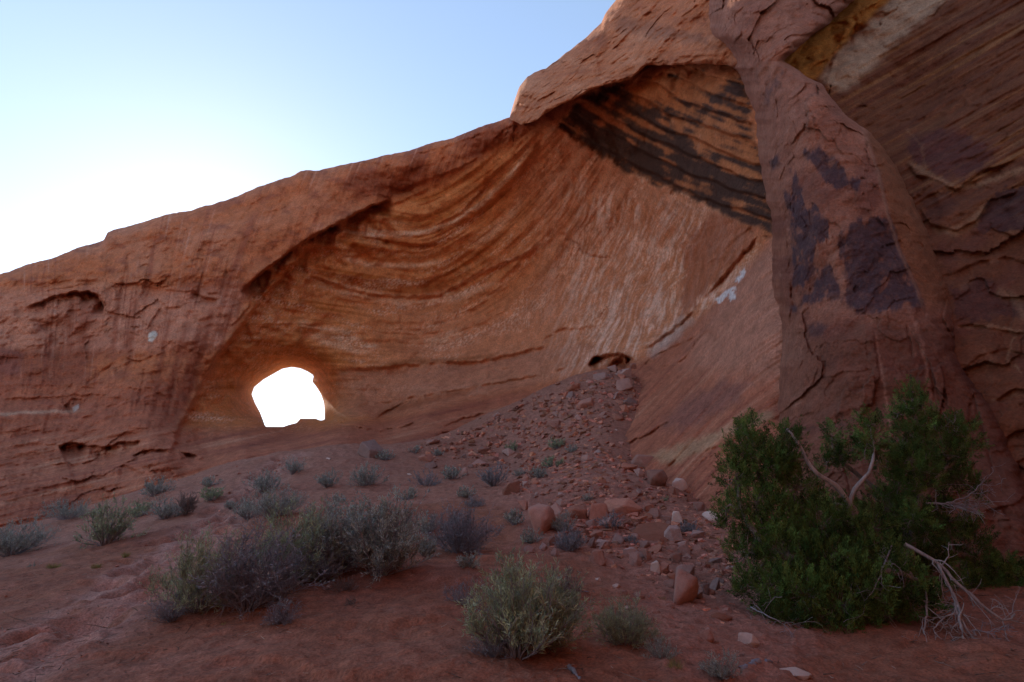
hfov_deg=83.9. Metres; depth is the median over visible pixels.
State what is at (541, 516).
boulder
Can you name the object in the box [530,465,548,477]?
shrub
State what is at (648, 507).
rock
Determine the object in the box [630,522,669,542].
boulder
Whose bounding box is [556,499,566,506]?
rock
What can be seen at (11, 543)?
shrub
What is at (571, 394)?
rock
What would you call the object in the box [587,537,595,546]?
rock
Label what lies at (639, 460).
boulder
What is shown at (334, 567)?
shrub
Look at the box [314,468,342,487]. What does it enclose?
shrub
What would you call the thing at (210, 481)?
shrub
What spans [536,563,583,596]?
shrub
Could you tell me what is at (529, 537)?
shrub
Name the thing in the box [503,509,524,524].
shrub
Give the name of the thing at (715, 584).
rock
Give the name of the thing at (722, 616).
rock
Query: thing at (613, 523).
shrub
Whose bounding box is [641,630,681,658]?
shrub
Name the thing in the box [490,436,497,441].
rock
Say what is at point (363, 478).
shrub
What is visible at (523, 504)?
rock
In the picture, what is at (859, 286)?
buttress
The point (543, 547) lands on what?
rock
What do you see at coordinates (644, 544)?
stone
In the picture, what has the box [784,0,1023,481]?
cliff wall
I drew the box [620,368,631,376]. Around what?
rock
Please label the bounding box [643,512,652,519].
rock
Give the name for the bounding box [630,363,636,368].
stone
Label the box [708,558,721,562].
stone
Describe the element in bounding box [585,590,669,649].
shrub
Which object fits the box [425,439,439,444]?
rock
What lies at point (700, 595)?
stone
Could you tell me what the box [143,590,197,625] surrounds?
shrub
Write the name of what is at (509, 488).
boulder
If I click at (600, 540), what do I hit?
stone
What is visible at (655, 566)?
rock
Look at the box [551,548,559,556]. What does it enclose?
rock
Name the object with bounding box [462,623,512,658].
shrub
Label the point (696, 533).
stone
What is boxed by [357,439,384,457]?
boulder
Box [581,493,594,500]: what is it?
shrub
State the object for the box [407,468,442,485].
shrub
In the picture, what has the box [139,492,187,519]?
shrub
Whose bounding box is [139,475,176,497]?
shrub
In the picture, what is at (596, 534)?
stone
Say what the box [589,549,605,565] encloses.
boulder
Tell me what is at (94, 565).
grass tuft
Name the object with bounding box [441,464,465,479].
shrub
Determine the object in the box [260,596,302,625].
shrub
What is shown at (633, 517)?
gravel
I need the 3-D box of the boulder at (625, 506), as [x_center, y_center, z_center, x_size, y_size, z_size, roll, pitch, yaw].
[2.240,3.408,11.572,0.411,0.424,0.797,13,-20,-40]
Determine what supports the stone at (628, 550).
on the ground
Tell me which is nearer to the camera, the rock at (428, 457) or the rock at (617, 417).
the rock at (428, 457)
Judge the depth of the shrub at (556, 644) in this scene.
4.61 m
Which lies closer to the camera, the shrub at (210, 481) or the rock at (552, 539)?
the rock at (552, 539)
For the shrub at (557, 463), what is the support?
on the ground
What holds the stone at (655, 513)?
on the ground
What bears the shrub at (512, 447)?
on the ground
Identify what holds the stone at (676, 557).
on the ground
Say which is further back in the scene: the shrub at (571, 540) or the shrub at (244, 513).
the shrub at (244, 513)
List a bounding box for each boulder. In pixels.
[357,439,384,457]
[502,481,519,494]
[528,503,555,534]
[567,505,586,518]
[577,397,593,408]
[588,503,608,521]
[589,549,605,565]
[604,498,641,515]
[616,378,633,390]
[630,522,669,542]
[631,454,653,466]
[646,470,667,485]
[664,525,682,540]
[671,511,682,523]
[672,478,687,490]
[673,568,698,604]
[675,564,694,575]
[677,544,691,555]
[702,511,717,520]
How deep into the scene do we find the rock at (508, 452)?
22.54 m
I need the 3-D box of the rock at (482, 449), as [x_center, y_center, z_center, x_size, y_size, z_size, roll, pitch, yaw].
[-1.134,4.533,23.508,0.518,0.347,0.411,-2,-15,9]
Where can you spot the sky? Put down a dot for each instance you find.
(115, 114)
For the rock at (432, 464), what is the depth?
20.43 m
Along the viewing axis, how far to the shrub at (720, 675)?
4.15 m
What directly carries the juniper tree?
on the ground
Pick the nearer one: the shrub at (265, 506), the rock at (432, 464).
the shrub at (265, 506)
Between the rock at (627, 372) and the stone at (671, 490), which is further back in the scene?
the rock at (627, 372)
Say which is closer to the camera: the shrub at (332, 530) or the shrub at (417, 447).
the shrub at (332, 530)
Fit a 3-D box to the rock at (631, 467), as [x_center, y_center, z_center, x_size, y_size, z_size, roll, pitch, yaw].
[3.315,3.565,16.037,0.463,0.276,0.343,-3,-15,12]
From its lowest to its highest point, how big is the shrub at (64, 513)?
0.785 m
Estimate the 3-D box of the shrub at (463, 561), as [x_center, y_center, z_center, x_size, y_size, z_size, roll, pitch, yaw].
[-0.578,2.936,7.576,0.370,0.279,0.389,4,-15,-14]
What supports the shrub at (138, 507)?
on the ground
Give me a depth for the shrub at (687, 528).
10.25 m
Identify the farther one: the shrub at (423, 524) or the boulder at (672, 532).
the shrub at (423, 524)
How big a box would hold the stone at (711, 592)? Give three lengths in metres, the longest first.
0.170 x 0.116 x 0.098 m
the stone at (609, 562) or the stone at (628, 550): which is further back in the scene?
the stone at (628, 550)
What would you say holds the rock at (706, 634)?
on the ground
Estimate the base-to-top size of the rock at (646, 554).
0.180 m
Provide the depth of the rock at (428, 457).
21.32 m
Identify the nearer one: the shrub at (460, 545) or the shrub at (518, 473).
the shrub at (460, 545)
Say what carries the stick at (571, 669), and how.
on the ground
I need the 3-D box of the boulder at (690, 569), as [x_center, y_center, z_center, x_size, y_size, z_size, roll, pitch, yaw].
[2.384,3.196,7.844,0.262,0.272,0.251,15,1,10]
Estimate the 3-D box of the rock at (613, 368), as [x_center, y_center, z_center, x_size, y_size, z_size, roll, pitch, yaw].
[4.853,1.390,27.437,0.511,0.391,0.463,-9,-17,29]
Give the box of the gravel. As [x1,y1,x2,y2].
[1,371,1023,678]
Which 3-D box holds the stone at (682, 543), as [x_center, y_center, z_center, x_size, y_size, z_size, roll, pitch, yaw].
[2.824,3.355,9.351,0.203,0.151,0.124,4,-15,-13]
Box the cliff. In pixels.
[0,64,784,536]
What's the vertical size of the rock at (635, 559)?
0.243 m
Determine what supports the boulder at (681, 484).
on the ground
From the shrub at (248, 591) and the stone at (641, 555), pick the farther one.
the stone at (641, 555)
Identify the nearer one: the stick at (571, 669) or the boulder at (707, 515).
the stick at (571, 669)
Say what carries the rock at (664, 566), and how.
on the ground
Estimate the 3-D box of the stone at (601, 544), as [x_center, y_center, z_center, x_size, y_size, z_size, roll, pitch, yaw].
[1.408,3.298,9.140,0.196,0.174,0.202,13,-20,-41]
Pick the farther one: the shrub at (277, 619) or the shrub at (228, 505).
the shrub at (228, 505)
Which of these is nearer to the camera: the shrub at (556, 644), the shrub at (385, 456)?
the shrub at (556, 644)
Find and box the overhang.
[509,0,736,124]
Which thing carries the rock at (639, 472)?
on the ground
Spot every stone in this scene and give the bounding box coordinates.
[522,481,529,486]
[530,479,539,483]
[558,410,567,417]
[581,454,591,461]
[590,530,602,538]
[596,539,610,544]
[596,541,605,548]
[598,479,606,482]
[599,517,614,529]
[605,557,613,565]
[619,405,628,412]
[623,547,636,553]
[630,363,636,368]
[633,592,644,598]
[634,550,643,558]
[639,540,650,547]
[648,508,661,518]
[648,544,661,552]
[661,515,671,520]
[663,579,674,588]
[667,487,676,494]
[667,572,675,579]
[670,552,681,562]
[677,541,688,545]
[691,530,704,537]
[693,545,700,549]
[696,590,702,598]
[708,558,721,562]
[709,589,714,594]
[738,632,759,646]
[779,667,811,679]
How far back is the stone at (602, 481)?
13.51 m
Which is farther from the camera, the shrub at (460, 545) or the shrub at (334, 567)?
the shrub at (460, 545)
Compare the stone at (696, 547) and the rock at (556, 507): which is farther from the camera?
the rock at (556, 507)
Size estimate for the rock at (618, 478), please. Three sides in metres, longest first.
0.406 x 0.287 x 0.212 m
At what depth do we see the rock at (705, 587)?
7.16 m
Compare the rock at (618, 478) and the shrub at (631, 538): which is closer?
the shrub at (631, 538)
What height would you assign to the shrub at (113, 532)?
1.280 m
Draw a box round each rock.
[418,454,433,461]
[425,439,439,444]
[425,461,437,468]
[461,467,467,475]
[472,459,485,464]
[478,447,490,452]
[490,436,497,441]
[502,448,514,455]
[517,500,527,509]
[524,545,534,552]
[539,542,547,550]
[548,420,560,428]
[549,535,557,545]
[551,503,562,513]
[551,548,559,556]
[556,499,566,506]
[566,384,579,391]
[566,391,574,398]
[586,519,596,525]
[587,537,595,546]
[593,372,610,379]
[603,543,609,548]
[606,365,617,372]
[612,413,623,420]
[612,534,623,543]
[615,476,628,481]
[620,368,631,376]
[621,463,637,471]
[623,397,636,405]
[629,552,641,566]
[634,468,644,476]
[641,549,651,560]
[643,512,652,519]
[644,504,653,511]
[651,560,660,573]
[660,562,668,574]
[693,502,704,510]
[699,629,713,642]
[701,583,709,594]
[709,577,719,589]
[711,612,731,620]
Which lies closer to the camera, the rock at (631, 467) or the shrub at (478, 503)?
the shrub at (478, 503)
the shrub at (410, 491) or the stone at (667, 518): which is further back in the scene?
the shrub at (410, 491)
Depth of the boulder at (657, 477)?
13.52 m
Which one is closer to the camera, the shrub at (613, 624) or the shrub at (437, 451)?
the shrub at (613, 624)
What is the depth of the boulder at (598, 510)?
11.04 m
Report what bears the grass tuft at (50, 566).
on the ground
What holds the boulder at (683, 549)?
on the ground
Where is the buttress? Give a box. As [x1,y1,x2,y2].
[709,0,1023,584]
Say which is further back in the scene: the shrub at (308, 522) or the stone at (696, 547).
the stone at (696, 547)
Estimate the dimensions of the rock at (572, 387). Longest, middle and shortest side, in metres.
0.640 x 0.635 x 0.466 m
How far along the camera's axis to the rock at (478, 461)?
21.71 m
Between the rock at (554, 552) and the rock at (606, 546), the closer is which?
the rock at (554, 552)
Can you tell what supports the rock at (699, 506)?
on the ground
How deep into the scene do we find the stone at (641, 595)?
6.68 m
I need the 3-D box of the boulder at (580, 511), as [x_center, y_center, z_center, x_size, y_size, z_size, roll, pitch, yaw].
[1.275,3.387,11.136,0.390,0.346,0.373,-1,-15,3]
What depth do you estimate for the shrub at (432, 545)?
8.65 m
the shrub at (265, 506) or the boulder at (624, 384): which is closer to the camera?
the shrub at (265, 506)
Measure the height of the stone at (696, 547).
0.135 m
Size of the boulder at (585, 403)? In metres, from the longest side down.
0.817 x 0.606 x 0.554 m
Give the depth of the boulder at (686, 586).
6.71 m
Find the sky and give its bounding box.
[0,0,615,426]
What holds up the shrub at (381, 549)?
on the ground
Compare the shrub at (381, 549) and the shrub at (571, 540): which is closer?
the shrub at (381, 549)
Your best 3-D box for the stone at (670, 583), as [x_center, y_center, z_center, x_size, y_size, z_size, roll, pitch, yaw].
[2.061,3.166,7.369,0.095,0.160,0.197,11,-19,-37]
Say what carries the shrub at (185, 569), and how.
on the ground
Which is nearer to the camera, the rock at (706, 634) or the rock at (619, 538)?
the rock at (706, 634)
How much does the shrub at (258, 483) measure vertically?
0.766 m
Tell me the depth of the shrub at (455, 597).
6.15 m
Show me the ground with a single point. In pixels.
(398, 605)
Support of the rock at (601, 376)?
on the ground
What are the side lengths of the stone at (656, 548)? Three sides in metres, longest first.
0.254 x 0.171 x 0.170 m
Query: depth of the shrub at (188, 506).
14.92 m
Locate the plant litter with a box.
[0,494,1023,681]
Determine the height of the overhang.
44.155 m
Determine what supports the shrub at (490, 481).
on the ground
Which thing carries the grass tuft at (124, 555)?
on the ground
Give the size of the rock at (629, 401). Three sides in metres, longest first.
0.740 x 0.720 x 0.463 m
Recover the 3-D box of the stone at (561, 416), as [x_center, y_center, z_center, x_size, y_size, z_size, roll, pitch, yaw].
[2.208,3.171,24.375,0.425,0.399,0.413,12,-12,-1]
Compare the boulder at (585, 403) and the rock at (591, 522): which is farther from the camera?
the boulder at (585, 403)
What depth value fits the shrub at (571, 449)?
19.78 m
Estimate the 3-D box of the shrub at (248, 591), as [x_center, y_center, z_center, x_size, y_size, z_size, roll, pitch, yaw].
[-2.752,2.401,6.100,1.578,1.161,1.448,-5,-16,18]
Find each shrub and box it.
[0,513,60,556]
[33,497,97,519]
[72,491,150,547]
[124,498,153,517]
[137,521,254,614]
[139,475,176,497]
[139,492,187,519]
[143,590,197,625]
[174,491,199,515]
[180,510,335,619]
[199,483,225,500]
[200,475,222,486]
[224,500,242,509]
[230,492,263,519]
[240,483,311,517]
[240,487,347,596]
[242,467,283,493]
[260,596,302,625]
[281,456,305,474]
[286,522,364,582]
[298,484,391,570]
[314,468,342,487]
[321,574,358,592]
[329,492,348,501]
[339,483,441,587]
[343,595,358,605]
[346,462,387,486]
[375,449,394,459]
[397,485,418,499]
[407,445,420,452]
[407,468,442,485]
[412,510,441,533]
[417,495,505,555]
[419,529,437,556]
[431,446,443,455]
[440,571,490,606]
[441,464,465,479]
[453,537,600,660]
[456,484,475,497]
[456,550,481,568]
[462,495,485,506]
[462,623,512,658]
[476,460,509,486]
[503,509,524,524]
[504,559,598,651]
[505,439,517,450]
[512,468,528,475]
[520,527,545,543]
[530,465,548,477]
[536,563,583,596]
[540,456,565,467]
[546,436,565,449]
[550,508,577,531]
[552,522,586,551]
[565,444,577,451]
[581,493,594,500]
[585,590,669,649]
[596,509,624,528]
[624,535,638,543]
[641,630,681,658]
[680,520,701,531]
[698,646,742,679]
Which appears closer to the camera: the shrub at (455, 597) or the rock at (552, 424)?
the shrub at (455, 597)
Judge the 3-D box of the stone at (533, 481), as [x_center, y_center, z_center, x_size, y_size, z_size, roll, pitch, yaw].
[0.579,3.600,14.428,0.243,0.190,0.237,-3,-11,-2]
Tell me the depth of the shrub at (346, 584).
6.72 m
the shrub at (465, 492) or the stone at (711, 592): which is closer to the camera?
the stone at (711, 592)
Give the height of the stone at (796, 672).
0.078 m
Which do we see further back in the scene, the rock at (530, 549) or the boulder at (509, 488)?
the boulder at (509, 488)
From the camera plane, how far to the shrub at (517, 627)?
4.34 m
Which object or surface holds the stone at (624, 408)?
on the ground
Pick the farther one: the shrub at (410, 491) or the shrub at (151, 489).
the shrub at (151, 489)
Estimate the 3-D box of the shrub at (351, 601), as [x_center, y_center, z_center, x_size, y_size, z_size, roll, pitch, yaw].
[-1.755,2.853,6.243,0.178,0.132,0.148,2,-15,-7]
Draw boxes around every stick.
[567,664,580,678]
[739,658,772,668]
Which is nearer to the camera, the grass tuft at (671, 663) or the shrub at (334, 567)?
the grass tuft at (671, 663)
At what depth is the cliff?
36.99 m
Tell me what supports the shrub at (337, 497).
on the ground
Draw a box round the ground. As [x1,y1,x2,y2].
[0,369,1023,681]
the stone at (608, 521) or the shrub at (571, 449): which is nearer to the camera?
the stone at (608, 521)
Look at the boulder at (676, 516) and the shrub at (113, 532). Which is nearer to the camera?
the boulder at (676, 516)
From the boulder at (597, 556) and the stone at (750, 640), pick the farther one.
the boulder at (597, 556)
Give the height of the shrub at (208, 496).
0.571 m
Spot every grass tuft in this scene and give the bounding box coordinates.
[43,562,66,568]
[89,562,102,568]
[121,550,129,557]
[662,656,683,670]
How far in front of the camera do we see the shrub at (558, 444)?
21.39 m
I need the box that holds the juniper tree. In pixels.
[706,374,1023,641]
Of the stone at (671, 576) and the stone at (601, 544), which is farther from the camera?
the stone at (601, 544)
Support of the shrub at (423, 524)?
on the ground
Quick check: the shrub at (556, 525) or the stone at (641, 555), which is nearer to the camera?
the stone at (641, 555)
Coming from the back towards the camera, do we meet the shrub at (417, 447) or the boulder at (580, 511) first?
the shrub at (417, 447)
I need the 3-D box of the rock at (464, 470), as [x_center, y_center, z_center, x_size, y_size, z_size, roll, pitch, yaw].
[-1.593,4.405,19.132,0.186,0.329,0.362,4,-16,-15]
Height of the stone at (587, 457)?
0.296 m
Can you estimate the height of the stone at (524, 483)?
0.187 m
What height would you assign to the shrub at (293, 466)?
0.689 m

